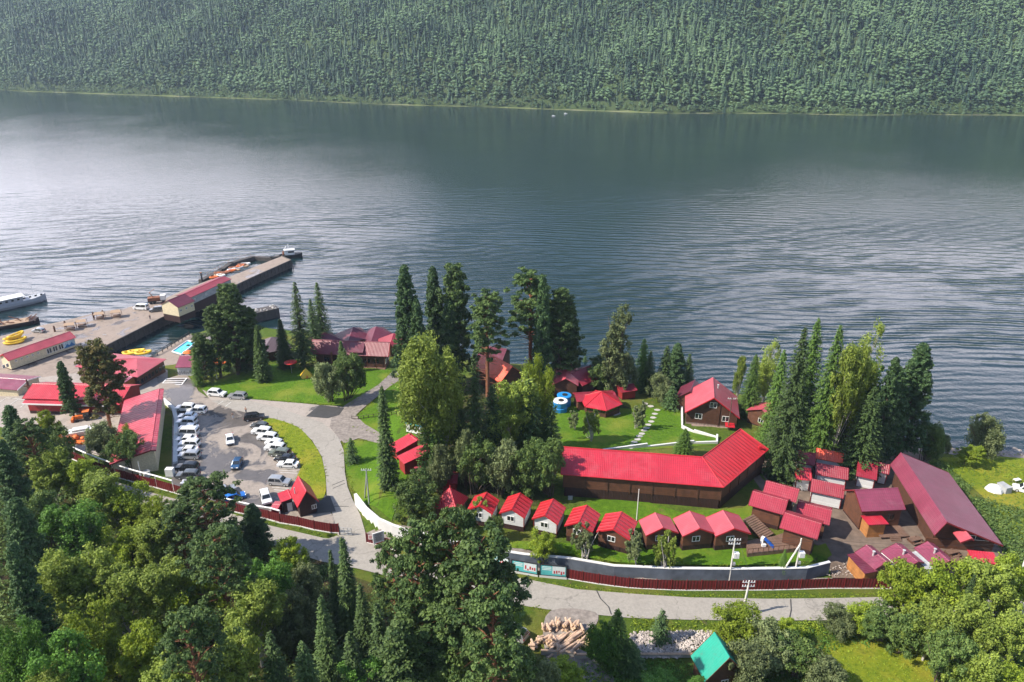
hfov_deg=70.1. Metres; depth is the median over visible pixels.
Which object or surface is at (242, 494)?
parked car
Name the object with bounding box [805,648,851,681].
willow shrub
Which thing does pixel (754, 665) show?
willow shrub
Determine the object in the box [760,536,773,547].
slide
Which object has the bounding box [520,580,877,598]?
undergrowth
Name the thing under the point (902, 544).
power line
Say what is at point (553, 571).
roadside banner
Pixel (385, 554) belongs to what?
pine tree
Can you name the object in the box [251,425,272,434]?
parked car
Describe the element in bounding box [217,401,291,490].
parking markings
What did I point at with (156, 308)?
parked car
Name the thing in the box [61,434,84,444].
tarpaulin heap
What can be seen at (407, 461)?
store shed
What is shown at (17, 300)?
passenger ship
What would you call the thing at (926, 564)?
flat canopy
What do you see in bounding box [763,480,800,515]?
cabin
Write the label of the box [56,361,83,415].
cedar tree
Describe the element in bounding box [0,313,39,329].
work barge
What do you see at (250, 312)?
pine tree
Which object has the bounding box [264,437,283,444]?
parked car
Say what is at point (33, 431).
pine tree
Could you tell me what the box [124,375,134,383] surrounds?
side shed
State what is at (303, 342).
fir tree
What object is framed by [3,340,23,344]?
inflatable raft
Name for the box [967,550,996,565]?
lean to
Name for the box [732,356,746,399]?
birch tree
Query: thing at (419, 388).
birch tree
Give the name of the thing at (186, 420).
parked car
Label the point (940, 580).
leafy tree
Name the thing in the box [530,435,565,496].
shrub
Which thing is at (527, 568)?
roadside banner
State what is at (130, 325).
quay
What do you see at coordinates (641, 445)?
garden kerb
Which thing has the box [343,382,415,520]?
lawn
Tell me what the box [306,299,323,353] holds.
fir tree
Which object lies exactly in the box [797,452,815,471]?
cabin
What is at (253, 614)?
birch tree
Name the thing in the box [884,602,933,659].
shrub
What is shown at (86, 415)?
tractor
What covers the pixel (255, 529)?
cedar tree
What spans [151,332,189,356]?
railing
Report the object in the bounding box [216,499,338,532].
metal fence
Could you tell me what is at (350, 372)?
shrub
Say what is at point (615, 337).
poplar tree
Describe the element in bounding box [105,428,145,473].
shrub
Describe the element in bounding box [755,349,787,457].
fir tree
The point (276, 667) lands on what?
fir tree
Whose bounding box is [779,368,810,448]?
fir tree
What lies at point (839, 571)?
stone rubble
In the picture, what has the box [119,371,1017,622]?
grass tufts
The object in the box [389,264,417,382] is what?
cedar tree
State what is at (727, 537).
window
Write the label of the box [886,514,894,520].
window
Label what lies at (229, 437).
parked car
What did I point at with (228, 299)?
pine tree
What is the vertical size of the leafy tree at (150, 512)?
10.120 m
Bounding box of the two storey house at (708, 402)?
[685,377,739,428]
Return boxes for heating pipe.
[73,447,173,489]
[224,498,280,513]
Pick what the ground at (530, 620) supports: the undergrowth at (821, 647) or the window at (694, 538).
the undergrowth at (821, 647)
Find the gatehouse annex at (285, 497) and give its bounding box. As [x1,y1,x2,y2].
[277,489,292,512]
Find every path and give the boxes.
[330,370,398,442]
[543,608,614,681]
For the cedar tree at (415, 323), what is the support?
on the earth at (539, 497)
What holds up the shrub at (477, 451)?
on the earth at (539, 497)
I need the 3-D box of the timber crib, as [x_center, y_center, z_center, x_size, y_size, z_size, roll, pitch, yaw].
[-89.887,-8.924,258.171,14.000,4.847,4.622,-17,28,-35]
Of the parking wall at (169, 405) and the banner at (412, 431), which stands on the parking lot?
the parking wall at (169, 405)
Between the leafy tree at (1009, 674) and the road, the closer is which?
the leafy tree at (1009, 674)
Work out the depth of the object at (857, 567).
125.16 m
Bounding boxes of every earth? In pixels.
[367,524,854,579]
[416,378,631,508]
[754,440,1006,578]
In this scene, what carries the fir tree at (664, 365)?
on the ground at (530, 620)
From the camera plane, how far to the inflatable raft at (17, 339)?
230.79 m
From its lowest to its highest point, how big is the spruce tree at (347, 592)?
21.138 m
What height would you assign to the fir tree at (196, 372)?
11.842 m
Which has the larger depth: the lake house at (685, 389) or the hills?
the hills
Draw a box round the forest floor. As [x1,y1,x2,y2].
[0,450,520,681]
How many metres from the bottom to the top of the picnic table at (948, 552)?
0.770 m
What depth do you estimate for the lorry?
264.05 m
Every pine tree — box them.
[7,416,56,474]
[73,337,136,427]
[153,605,241,681]
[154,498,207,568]
[167,470,246,570]
[173,521,257,634]
[186,332,221,379]
[201,303,235,377]
[214,283,254,374]
[237,306,268,372]
[369,532,405,619]
[386,516,453,643]
[412,577,473,664]
[418,504,489,649]
[433,521,532,679]
[434,262,484,383]
[447,579,533,681]
[466,288,516,396]
[503,266,554,377]
[531,287,586,374]
[551,309,587,367]
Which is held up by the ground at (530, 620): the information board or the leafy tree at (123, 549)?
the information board
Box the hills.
[0,0,1023,114]
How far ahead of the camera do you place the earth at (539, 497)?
146.31 m
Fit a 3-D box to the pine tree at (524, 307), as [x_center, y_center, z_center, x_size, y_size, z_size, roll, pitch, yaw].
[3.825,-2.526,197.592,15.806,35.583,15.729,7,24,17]
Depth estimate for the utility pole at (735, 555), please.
122.92 m
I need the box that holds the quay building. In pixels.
[0,331,75,369]
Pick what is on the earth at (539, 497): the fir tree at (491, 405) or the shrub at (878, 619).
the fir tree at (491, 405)
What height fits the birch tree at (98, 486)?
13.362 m
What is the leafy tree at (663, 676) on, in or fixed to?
on the ground at (530, 620)
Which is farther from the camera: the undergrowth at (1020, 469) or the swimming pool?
the swimming pool
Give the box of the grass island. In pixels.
[263,418,325,499]
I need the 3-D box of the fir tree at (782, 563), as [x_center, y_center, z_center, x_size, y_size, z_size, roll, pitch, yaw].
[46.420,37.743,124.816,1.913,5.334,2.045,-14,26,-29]
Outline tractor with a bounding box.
[71,409,91,422]
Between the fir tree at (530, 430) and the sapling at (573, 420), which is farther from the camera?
the sapling at (573, 420)
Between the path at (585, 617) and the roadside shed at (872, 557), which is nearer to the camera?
the path at (585, 617)
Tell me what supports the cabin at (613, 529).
on the ground at (530, 620)
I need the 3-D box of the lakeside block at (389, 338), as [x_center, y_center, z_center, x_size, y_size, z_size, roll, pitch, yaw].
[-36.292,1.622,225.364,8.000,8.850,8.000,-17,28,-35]
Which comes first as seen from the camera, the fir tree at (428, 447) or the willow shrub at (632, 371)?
the fir tree at (428, 447)
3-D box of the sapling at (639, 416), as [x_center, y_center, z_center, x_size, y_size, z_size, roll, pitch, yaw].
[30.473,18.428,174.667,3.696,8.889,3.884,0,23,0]
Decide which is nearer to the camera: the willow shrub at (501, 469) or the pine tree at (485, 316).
the willow shrub at (501, 469)
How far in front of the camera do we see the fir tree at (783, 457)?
147.39 m
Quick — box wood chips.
[560,633,589,647]
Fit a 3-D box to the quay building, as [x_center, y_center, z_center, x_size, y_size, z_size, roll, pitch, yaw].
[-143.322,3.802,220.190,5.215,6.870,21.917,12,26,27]
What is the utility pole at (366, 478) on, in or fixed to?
on the lawn at (366, 451)
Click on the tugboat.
(289, 253)
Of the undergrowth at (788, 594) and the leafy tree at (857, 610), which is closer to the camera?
the leafy tree at (857, 610)
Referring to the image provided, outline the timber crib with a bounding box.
[254,304,279,322]
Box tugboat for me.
[279,246,302,258]
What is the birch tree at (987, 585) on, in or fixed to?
on the ground at (530, 620)
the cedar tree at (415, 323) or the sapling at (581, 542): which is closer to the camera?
the sapling at (581, 542)
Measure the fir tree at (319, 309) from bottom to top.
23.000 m
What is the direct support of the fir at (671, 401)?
on the lawn at (621, 430)
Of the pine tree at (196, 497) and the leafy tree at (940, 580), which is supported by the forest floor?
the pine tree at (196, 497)
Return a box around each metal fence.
[69,451,180,494]
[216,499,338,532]
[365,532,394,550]
[567,569,889,590]
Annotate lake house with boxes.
[553,364,578,397]
[571,366,598,391]
[676,380,698,410]
[747,402,781,427]
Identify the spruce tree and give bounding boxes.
[253,324,273,383]
[274,319,295,370]
[327,550,344,640]
[337,341,346,357]
[337,537,359,645]
[375,385,400,491]
[964,573,975,595]
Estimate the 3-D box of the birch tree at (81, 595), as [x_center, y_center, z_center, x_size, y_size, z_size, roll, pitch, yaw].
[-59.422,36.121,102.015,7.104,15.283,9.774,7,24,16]
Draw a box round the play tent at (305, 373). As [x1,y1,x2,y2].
[300,368,312,378]
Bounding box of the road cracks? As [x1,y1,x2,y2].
[333,453,791,616]
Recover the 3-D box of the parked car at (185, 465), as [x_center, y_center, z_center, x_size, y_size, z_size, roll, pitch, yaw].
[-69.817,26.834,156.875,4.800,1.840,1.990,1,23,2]
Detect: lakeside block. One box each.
[310,332,341,339]
[335,327,366,340]
[364,326,391,341]
[378,333,397,356]
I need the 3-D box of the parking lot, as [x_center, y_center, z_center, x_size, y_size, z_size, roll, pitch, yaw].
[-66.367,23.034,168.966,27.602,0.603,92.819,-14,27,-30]
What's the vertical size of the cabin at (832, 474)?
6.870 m
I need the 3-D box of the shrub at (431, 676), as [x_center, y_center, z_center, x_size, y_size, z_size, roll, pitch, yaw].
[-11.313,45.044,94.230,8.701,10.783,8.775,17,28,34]
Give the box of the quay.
[0,255,292,377]
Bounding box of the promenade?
[153,335,210,365]
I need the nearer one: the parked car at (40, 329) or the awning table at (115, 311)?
the parked car at (40, 329)
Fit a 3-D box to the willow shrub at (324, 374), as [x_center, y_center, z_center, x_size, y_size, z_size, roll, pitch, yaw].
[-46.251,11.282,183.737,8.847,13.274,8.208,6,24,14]
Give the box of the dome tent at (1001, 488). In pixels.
[984,481,1012,494]
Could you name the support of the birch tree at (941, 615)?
on the ground at (530, 620)
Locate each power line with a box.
[737,537,800,543]
[804,537,1020,548]
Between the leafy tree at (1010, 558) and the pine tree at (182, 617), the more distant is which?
the leafy tree at (1010, 558)
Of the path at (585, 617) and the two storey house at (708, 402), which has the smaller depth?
the path at (585, 617)
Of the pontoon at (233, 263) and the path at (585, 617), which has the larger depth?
the pontoon at (233, 263)
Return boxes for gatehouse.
[290,476,318,516]
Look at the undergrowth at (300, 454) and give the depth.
161.50 m
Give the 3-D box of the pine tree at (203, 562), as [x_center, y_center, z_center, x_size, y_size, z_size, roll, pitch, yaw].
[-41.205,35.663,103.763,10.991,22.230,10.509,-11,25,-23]
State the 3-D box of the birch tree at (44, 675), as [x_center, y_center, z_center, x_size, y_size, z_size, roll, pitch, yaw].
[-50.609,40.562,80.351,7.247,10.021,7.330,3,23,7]
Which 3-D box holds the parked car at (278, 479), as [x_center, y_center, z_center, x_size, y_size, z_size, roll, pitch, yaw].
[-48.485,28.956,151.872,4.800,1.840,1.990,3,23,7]
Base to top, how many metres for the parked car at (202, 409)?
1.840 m
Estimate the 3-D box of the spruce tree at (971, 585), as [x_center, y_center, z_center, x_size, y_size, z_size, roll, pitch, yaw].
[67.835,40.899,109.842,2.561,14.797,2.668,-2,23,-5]
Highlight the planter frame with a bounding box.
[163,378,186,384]
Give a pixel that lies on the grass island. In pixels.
(311, 452)
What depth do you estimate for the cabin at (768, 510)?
134.19 m
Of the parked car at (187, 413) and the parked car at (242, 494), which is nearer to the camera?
the parked car at (242, 494)
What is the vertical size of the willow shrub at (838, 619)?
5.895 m
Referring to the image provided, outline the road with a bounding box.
[28,454,1023,619]
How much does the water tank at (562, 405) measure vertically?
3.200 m
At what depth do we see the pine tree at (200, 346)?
194.78 m
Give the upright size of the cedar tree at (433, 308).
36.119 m
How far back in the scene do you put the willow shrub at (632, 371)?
195.50 m
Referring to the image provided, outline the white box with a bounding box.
[164,467,175,477]
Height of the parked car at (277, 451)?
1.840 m
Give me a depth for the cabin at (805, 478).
149.57 m
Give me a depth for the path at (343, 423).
177.02 m
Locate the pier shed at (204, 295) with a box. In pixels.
[176,276,230,311]
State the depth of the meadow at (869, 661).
109.17 m
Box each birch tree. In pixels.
[23,661,70,681]
[26,442,71,504]
[35,547,80,622]
[52,541,116,630]
[73,468,133,534]
[90,561,152,637]
[127,512,188,566]
[132,554,195,643]
[138,649,193,681]
[199,619,264,681]
[220,576,287,667]
[391,329,467,458]
[486,370,541,444]
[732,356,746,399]
[753,337,781,401]
[825,335,872,450]
[845,318,886,446]
[895,592,972,660]
[935,643,1006,681]
[947,590,1011,652]
[956,554,1022,617]
[984,603,1023,661]
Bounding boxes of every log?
[548,633,564,646]
[549,635,563,648]
[556,639,573,649]
[556,642,569,651]
[559,642,575,653]
[566,629,581,641]
[569,642,581,651]
[574,633,586,646]
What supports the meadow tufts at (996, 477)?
on the meadow at (982, 491)
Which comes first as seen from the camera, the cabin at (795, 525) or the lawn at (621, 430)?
the cabin at (795, 525)
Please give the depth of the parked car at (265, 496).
145.65 m
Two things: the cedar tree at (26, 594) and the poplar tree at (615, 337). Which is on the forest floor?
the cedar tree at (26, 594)
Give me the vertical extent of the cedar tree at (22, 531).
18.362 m
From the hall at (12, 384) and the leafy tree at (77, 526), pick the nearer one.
the leafy tree at (77, 526)
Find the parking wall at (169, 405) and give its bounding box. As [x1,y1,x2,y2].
[163,398,178,463]
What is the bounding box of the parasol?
[284,360,296,371]
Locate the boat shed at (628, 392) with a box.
[616,382,637,399]
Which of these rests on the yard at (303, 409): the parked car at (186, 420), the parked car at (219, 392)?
the parked car at (219, 392)
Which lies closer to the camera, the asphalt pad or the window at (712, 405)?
the asphalt pad
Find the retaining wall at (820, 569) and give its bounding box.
[354,493,830,580]
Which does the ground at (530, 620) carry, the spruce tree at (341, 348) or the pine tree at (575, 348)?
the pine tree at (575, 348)
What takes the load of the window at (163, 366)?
in the boat house at (149, 369)
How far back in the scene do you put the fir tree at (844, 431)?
166.23 m
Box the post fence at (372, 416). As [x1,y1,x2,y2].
[351,410,399,418]
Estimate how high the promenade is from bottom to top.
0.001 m
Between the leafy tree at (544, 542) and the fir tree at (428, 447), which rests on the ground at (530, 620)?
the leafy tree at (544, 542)
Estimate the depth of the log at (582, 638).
112.66 m
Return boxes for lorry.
[147,289,165,303]
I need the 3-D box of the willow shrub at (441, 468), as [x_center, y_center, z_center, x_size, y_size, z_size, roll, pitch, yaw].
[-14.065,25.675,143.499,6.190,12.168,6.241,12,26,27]
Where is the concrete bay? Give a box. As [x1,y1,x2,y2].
[541,649,691,658]
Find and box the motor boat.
[65,425,93,437]
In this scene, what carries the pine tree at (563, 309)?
on the ground at (530, 620)
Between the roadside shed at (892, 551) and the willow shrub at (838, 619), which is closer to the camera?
the willow shrub at (838, 619)
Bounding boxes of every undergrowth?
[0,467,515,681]
[270,423,321,487]
[415,409,560,493]
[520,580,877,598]
[538,657,607,681]
[580,659,694,681]
[630,616,1014,637]
[764,627,1023,681]
[928,459,1023,565]
[941,460,1023,477]
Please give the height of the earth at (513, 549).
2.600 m
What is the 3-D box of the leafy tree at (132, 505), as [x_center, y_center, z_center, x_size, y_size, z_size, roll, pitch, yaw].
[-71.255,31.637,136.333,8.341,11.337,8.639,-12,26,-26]
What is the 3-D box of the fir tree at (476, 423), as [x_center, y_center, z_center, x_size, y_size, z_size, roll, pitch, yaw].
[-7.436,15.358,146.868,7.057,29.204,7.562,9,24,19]
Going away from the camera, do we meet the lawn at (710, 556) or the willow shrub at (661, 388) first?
the lawn at (710, 556)
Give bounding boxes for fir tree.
[190,348,206,387]
[230,334,256,374]
[262,631,293,681]
[289,282,317,368]
[292,640,319,681]
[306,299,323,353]
[312,594,344,681]
[313,282,333,334]
[340,631,370,681]
[352,583,374,667]
[365,602,387,681]
[415,377,451,474]
[450,404,468,470]
[461,351,489,443]
[479,385,504,446]
[510,379,547,451]
[538,401,561,460]
[594,608,628,679]
[613,638,646,680]
[635,338,648,393]
[637,351,655,396]
[652,345,672,391]
[671,428,694,455]
[681,354,694,385]
[737,354,761,419]
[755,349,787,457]
[761,327,811,486]
[777,549,786,573]
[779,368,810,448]
[785,317,823,441]
[798,325,843,452]
[824,372,850,449]
[836,386,884,480]
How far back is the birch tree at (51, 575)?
98.70 m
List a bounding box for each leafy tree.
[0,614,57,681]
[20,624,110,681]
[36,409,62,440]
[36,497,107,559]
[60,458,101,497]
[62,596,124,681]
[98,524,149,572]
[106,478,152,528]
[112,615,164,681]
[121,422,129,431]
[135,494,168,526]
[168,567,232,644]
[232,549,298,609]
[269,535,309,573]
[335,654,390,681]
[521,352,558,433]
[527,526,557,563]
[548,654,585,681]
[584,618,618,667]
[639,666,678,681]
[687,675,706,681]
[710,598,762,644]
[774,616,802,640]
[845,599,882,634]
[864,357,884,402]
[874,556,931,615]
[910,555,974,608]
[952,444,986,465]
[989,551,1023,617]
[995,659,1023,681]
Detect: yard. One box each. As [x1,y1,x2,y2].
[0,369,167,455]
[203,390,340,440]
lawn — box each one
[204,364,390,406]
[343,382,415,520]
[467,536,831,564]
[541,402,715,449]
[563,482,793,529]
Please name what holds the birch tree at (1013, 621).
on the ground at (530, 620)
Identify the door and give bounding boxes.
[287,502,292,511]
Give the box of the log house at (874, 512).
[843,487,908,541]
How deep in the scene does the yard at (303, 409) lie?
183.68 m
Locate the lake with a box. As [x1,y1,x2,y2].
[0,90,1023,452]
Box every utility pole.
[361,468,370,503]
[636,491,638,520]
[727,398,732,429]
[728,538,740,579]
[742,580,754,602]
[784,538,804,567]
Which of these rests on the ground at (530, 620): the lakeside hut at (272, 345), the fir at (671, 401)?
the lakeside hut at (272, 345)
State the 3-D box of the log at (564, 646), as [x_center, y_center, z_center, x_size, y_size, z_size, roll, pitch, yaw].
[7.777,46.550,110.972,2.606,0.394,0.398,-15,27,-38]
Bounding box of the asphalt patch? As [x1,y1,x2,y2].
[307,405,343,417]
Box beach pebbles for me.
[922,448,1022,455]
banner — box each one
[406,424,419,433]
[511,559,537,576]
[539,564,566,579]
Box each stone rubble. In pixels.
[629,629,711,658]
[827,563,851,576]
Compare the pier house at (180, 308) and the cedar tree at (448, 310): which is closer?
the cedar tree at (448, 310)
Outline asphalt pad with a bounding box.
[312,496,335,513]
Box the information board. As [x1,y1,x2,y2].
[372,530,383,543]
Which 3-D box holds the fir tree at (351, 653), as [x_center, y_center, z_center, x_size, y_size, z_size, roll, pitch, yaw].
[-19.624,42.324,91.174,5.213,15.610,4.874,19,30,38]
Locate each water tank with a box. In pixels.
[553,397,567,412]
[557,392,571,406]
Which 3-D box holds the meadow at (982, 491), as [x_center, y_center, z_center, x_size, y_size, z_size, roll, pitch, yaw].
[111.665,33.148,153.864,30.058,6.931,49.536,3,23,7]
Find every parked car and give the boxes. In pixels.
[31,327,45,332]
[133,303,149,309]
[149,305,162,312]
[175,402,195,411]
[175,416,197,425]
[175,426,199,435]
[175,434,197,442]
[175,460,199,471]
[175,468,200,479]
[176,445,198,452]
[177,411,198,418]
[177,438,201,446]
[177,449,201,459]
[178,423,199,428]
[186,405,207,413]
[207,387,227,397]
[219,484,236,494]
[224,491,245,501]
[225,432,234,445]
[227,391,247,399]
[230,456,243,469]
[243,411,264,421]
[250,421,268,428]
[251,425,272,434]
[256,431,278,440]
[259,487,272,505]
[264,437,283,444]
[264,441,286,451]
[266,474,291,486]
[268,447,291,456]
[273,453,296,461]
[276,459,299,468]
[505,622,529,643]
[1012,483,1023,492]
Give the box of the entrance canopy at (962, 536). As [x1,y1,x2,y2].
[953,529,973,543]
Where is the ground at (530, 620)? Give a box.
[0,326,1023,681]
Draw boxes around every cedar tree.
[0,405,32,477]
[0,439,35,520]
[3,497,50,589]
[3,540,61,646]
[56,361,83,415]
[222,523,257,588]
[240,503,275,558]
[372,618,430,681]
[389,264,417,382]
[394,575,424,633]
[408,298,427,347]
[424,265,443,359]
[438,299,465,384]
[529,275,556,376]
[666,342,687,395]
[872,356,901,462]
[879,367,909,461]
[894,342,934,456]
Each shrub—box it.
[5,488,68,550]
[31,425,76,471]
[82,419,121,456]
[98,442,115,464]
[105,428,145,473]
[266,581,319,656]
[289,558,325,603]
[310,362,345,402]
[332,350,366,400]
[389,467,441,521]
[412,653,458,681]
[424,444,454,493]
[429,633,485,681]
[453,427,475,489]
[456,432,497,494]
[479,438,517,497]
[487,514,504,535]
[496,645,539,681]
[509,436,550,498]
[522,655,561,681]
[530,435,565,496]
[586,354,613,391]
[608,355,639,387]
[646,371,673,405]
[725,637,771,681]
[738,610,796,675]
[773,628,820,681]
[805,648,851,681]
[816,601,855,643]
[860,598,901,647]
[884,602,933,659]
[915,421,946,460]
[924,622,979,681]
[934,434,952,458]
[963,411,1006,460]
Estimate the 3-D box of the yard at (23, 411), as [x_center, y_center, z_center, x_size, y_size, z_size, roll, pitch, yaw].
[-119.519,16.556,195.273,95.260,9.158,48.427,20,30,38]
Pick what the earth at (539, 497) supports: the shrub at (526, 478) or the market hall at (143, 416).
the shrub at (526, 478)
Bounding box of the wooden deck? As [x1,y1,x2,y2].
[746,533,801,556]
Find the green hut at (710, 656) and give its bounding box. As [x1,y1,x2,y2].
[690,632,742,681]
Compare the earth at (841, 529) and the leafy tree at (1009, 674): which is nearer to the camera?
the leafy tree at (1009, 674)
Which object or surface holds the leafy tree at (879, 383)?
on the ground at (530, 620)
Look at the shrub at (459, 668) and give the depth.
91.60 m
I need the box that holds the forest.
[0,0,1023,114]
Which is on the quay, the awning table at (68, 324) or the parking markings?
the awning table at (68, 324)
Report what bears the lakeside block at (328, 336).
on the ground at (530, 620)
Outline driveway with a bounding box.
[213,399,380,553]
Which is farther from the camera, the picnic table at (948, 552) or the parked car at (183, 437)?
the parked car at (183, 437)
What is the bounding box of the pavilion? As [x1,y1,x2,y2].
[582,390,621,417]
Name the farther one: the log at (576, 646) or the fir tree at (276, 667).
the log at (576, 646)
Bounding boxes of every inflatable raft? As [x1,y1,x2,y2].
[3,334,22,340]
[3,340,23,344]
[5,336,26,342]
[7,330,23,337]
[122,349,139,354]
[127,348,145,352]
[134,349,151,354]
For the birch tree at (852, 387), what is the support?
on the earth at (841, 529)
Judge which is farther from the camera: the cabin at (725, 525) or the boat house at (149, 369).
the boat house at (149, 369)
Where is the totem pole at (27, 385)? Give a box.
[24,379,30,389]
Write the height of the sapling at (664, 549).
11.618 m
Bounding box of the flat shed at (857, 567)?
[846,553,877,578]
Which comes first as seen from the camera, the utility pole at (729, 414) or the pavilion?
the utility pole at (729, 414)
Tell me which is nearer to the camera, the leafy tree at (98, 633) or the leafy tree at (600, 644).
the leafy tree at (98, 633)
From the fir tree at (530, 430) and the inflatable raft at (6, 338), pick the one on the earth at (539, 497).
the fir tree at (530, 430)
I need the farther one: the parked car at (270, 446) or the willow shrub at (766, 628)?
the parked car at (270, 446)
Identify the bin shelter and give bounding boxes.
[271,501,281,513]
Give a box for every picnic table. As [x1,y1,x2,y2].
[906,536,923,544]
[943,548,961,557]
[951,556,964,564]
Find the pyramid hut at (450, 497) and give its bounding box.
[432,486,468,517]
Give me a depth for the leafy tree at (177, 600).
102.85 m
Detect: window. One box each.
[137,365,164,383]
[476,512,481,517]
[507,515,513,521]
[540,522,547,527]
[607,535,614,541]
[692,536,699,541]
[695,413,701,418]
[710,402,716,407]
[722,416,728,421]
[726,536,733,541]
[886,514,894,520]
[971,535,987,540]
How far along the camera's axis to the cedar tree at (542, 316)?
190.10 m
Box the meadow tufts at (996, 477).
[944,458,1023,516]
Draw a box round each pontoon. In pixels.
[198,254,254,283]
[254,255,282,260]
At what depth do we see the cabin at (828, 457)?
157.19 m
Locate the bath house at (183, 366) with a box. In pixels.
[175,355,204,375]
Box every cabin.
[468,492,498,525]
[499,493,532,531]
[532,498,565,537]
[564,505,600,541]
[596,511,637,553]
[638,512,678,549]
[673,511,714,549]
[705,510,750,549]
[748,489,789,529]
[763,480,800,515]
[779,510,823,554]
[791,467,811,490]
[796,499,831,539]
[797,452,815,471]
[809,479,844,508]
[814,448,843,468]
[814,463,848,484]
[855,459,877,488]
[877,462,889,483]
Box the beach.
[918,448,1023,457]
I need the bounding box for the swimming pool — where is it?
[171,340,192,354]
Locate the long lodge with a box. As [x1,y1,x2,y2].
[560,428,768,508]
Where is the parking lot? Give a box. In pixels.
[157,375,334,523]
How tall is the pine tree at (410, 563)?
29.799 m
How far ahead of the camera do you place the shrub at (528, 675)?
96.06 m
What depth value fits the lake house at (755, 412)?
180.49 m
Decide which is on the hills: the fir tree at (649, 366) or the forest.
the forest
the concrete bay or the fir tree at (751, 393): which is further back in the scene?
the fir tree at (751, 393)
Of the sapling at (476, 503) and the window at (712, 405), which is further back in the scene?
the window at (712, 405)
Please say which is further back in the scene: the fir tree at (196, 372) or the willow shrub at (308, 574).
the fir tree at (196, 372)
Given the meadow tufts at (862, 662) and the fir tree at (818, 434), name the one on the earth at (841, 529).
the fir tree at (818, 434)
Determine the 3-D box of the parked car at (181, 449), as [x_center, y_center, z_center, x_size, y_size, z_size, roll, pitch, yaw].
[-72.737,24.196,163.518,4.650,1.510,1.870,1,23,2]
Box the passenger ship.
[0,285,46,310]
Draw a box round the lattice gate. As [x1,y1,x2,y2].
[338,526,351,534]
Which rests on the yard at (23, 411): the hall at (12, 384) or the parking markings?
the hall at (12, 384)
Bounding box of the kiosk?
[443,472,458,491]
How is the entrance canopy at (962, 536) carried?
attached to the long hall at (940, 507)
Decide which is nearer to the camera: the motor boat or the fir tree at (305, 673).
the fir tree at (305, 673)
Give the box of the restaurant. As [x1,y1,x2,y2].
[311,339,392,369]
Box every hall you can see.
[0,374,40,395]
[22,382,141,413]
[109,388,164,473]
[890,452,1002,551]
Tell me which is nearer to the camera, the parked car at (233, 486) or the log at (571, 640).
the log at (571, 640)
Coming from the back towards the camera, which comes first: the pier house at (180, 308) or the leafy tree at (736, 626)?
the pier house at (180, 308)
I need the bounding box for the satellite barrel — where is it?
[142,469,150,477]
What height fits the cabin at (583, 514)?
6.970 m
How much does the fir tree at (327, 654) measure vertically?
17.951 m
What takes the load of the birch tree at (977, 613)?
on the ground at (530, 620)
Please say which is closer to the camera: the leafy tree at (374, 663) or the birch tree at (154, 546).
the leafy tree at (374, 663)
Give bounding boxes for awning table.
[63,322,76,331]
[75,319,87,326]
[93,311,105,319]
[110,309,121,317]
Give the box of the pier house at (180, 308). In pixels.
[161,294,195,322]
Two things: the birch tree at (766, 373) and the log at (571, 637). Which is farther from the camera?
the birch tree at (766, 373)
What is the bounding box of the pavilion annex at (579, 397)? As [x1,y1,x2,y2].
[573,390,616,409]
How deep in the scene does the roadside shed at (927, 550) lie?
126.55 m
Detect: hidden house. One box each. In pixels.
[475,352,521,391]
[477,346,511,363]
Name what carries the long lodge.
on the ground at (530, 620)
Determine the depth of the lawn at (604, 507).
139.52 m
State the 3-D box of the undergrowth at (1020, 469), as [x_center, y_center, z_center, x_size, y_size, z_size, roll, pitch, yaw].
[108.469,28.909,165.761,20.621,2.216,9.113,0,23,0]
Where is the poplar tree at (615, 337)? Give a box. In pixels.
[598,303,634,393]
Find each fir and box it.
[344,438,361,465]
[376,387,389,410]
[649,608,672,647]
[660,384,680,411]
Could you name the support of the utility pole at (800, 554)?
on the ground at (530, 620)
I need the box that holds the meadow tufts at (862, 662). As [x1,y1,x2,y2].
[830,634,931,681]
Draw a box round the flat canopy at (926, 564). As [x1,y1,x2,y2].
[912,551,931,573]
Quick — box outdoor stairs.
[743,514,773,538]
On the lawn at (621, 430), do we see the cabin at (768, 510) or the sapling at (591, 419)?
the sapling at (591, 419)
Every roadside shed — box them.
[854,544,892,578]
[880,543,924,568]
[914,541,954,572]
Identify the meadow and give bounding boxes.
[817,634,936,681]
[939,456,1023,545]
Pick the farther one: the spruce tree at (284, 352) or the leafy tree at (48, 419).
the spruce tree at (284, 352)
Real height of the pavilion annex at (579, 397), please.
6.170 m
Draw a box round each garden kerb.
[604,440,717,449]
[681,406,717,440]
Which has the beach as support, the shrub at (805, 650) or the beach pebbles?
the beach pebbles
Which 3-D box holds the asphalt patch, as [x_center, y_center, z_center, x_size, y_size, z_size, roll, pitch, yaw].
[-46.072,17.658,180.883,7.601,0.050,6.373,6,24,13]
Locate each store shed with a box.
[389,433,419,459]
[397,444,428,474]
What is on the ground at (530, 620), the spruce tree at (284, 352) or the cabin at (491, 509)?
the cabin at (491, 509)
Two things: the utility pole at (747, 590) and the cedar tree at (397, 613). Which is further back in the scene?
the utility pole at (747, 590)
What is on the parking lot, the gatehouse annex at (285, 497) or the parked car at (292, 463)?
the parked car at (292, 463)
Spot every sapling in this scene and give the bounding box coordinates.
[469,496,487,517]
[567,410,578,428]
[570,521,597,558]
[582,409,600,440]
[624,528,642,564]
[632,400,646,428]
[652,529,676,567]
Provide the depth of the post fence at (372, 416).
178.07 m
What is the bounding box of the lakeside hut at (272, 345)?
[262,337,291,360]
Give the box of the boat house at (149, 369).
[75,353,165,386]

